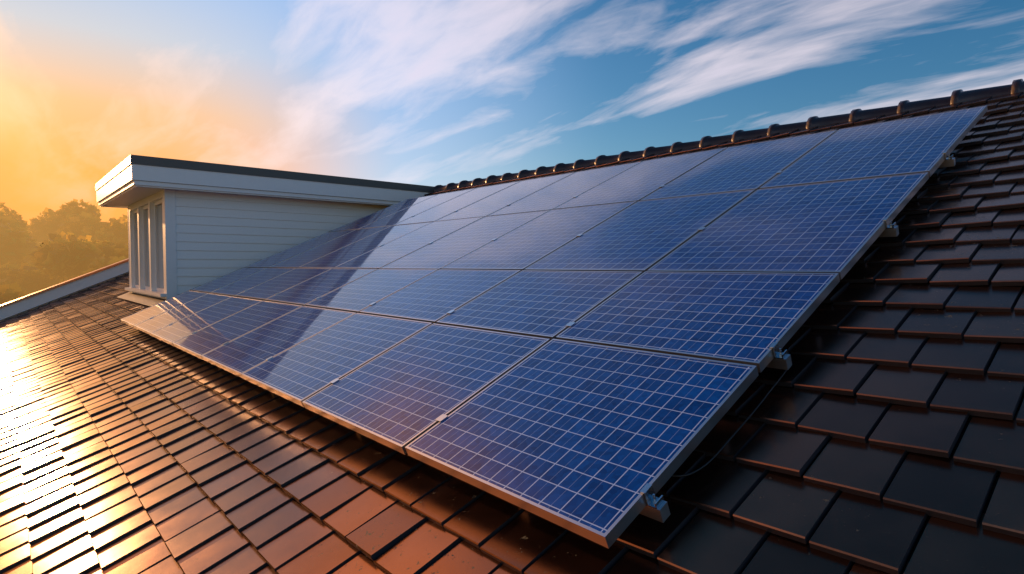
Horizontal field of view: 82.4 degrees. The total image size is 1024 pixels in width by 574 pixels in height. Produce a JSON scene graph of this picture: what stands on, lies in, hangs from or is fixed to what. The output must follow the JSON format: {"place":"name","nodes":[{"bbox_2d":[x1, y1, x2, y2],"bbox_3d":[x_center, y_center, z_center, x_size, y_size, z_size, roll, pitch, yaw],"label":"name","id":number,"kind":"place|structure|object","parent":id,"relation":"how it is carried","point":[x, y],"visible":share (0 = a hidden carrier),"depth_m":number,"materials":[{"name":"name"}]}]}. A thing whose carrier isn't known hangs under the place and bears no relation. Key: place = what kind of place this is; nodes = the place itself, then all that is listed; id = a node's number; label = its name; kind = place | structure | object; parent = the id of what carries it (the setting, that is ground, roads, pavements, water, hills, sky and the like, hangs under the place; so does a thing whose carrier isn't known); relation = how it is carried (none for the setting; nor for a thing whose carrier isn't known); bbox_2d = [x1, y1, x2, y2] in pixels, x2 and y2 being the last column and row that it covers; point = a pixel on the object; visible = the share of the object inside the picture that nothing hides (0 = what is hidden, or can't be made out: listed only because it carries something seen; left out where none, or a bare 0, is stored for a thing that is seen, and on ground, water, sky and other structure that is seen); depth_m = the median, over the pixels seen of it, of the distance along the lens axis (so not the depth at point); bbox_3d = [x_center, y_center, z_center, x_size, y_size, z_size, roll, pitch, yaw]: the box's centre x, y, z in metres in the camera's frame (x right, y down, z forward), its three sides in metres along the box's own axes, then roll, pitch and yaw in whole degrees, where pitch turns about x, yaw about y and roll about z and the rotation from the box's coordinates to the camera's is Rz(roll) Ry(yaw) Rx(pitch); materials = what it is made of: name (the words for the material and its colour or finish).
{"place":"outdoors","nodes":[
{"label":"outdoors","id":0,"kind":"place"},
{"bbox_2d":[0,0,1023,224],"label":"sky","id":1,"kind":"structure","parent":0,"point":[417,92],"materials":[{"name":"blue"}]},
{"label":"ground","id":2,"kind":"structure","parent":0,"visible":0},
{"bbox_2d":[0,282,33,304],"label":"tree","id":3,"kind":"object","parent":2,"relation":"on","point":[11,292],"visible":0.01,"depth_m":22.26,"materials":[{"name":"green plant"}]},
{"bbox_2d":[0,202,40,271],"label":"tree","id":4,"kind":"object","parent":2,"relation":"on","point":[18,244],"visible":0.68,"depth_m":38.06,"materials":[{"name":"green plant"}]},
{"bbox_2d":[27,199,100,245],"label":"tree","id":5,"kind":"object","parent":2,"relation":"on","point":[42,228],"visible":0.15,"depth_m":49.05,"materials":[{"name":"green plant"}]},
{"bbox_2d":[0,231,128,294],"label":"tree","id":6,"kind":"object","parent":2,"relation":"on","point":[57,257],"visible":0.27,"depth_m":33.20,"materials":[{"name":"green plant"}]},
{"bbox_2d":[53,254,125,283],"bbox_3d":[-19.050,1.927,31.430,7.979,7.468,8.354,1,2,27],"label":"bush","id":7,"kind":"object","parent":2,"relation":"on","point":[98,263],"visible":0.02,"depth_m":30.93,"materials":[{"name":"green plant"}]},
{"bbox_2d":[56,211,127,245],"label":"tree","id":8,"kind":"object","parent":2,"relation":"on","point":[114,231],"visible":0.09,"depth_m":47.74,"materials":[{"name":"green plant"}]},
{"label":"house walls","id":9,"kind":"object","parent":2,"relation":"on","visible":0},
{"bbox_2d":[0,261,128,321],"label":"gable parapet","id":10,"kind":"structure","parent":9,"relation":"on","point":[19,307],"depth_m":14.40,"materials":[{"name":"paint"}]},
{"bbox_2d":[0,272,127,320],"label":"verge flashing","id":11,"kind":"object","parent":10,"relation":"attached to","point":[63,296],"visible":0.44,"depth_m":14.35,"materials":[{"name":"grey metal"}]},
{"bbox_2d":[0,258,128,307],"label":"parapet coping","id":12,"kind":"object","parent":10,"relation":"attached to","point":[61,284],"visible":0.17,"depth_m":14.42,"materials":[{"name":"white metal"}]},
{"bbox_2d":[616,102,1023,573],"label":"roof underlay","id":13,"kind":"object","parent":9,"relation":"on","point":[990,494],"depth_m":1.63,"materials":[{"name":"black"}]},
{"bbox_2d":[0,92,1023,573],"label":"roof tiles","id":14,"kind":"object","parent":13,"relation":"on","point":[124,448],"visible":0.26,"depth_m":2.17,"materials":[{"name":"tile"}]},
{"bbox_2d":[95,154,433,306],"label":"roof trim","id":15,"kind":"structure","parent":14,"relation":"on","point":[146,300],"depth_m":9.08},
{"bbox_2d":[175,190,388,294],"bbox_3d":[-4.415,-0.682,11.047,4.237,1.642,3.212,-2,3,-41],"label":"dormer siding","id":16,"kind":"object","parent":14,"relation":"on","point":[218,235],"visible":0.5,"depth_m":9.07,"materials":[{"name":"white wood"}]},
{"bbox_2d":[96,164,427,299],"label":"dormer trim","id":17,"kind":"structure","parent":16,"relation":"attached to","point":[135,196],"depth_m":9.15,"materials":[{"name":"white wood"}]},
{"bbox_2d":[135,204,163,287],"bbox_3d":[-5.983,-0.652,9.676,0.001,1.292,2.710,-2,3,-41],"label":"dormer window glass","id":18,"kind":"object","parent":17,"relation":"in","point":[160,248],"visible":0.47,"depth_m":9.21,"materials":[{"name":"grey glass"}]},
{"bbox_2d":[121,105,987,548],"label":"pv frames","id":19,"kind":"object","parent":14,"relation":"on","point":[623,521],"visible":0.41,"depth_m":2.72,"materials":[{"name":"silver metal"}]},
{"bbox_2d":[150,151,952,508],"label":"panel clamps","id":20,"kind":"object","parent":19,"relation":"attached to","point":[652,499],"visible":1,"depth_m":2.04,"materials":[{"name":"silver metal"}]},
{"bbox_2d":[122,106,984,532],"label":"solar panels","id":21,"kind":"object","parent":19,"relation":"in","point":[594,436],"visible":1,"depth_m":3.19,"materials":[{"name":"blue glass"}]},
{"bbox_2d":[671,348,788,476],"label":"pv string cables","id":22,"kind":"object","parent":19,"relation":"hanging from","point":[730,438],"visible":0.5,"depth_m":1.82,"materials":[{"name":"black rubber"}]},
{"bbox_2d":[639,157,955,522],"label":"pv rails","id":23,"kind":"object","parent":14,"relation":"on","point":[661,513],"visible":0.02,"depth_m":2.02,"materials":[{"name":"silver metal"}]},
{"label":"roof tiles","id":24,"kind":"object","parent":9,"relation":"on","visible":0},
{"bbox_2d":[433,79,1023,191],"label":"ridge caps","id":25,"kind":"object","parent":24,"relation":"on","point":[961,95],"visible":0.37,"depth_m":6.17,"materials":[{"name":"tile"}]}
]}

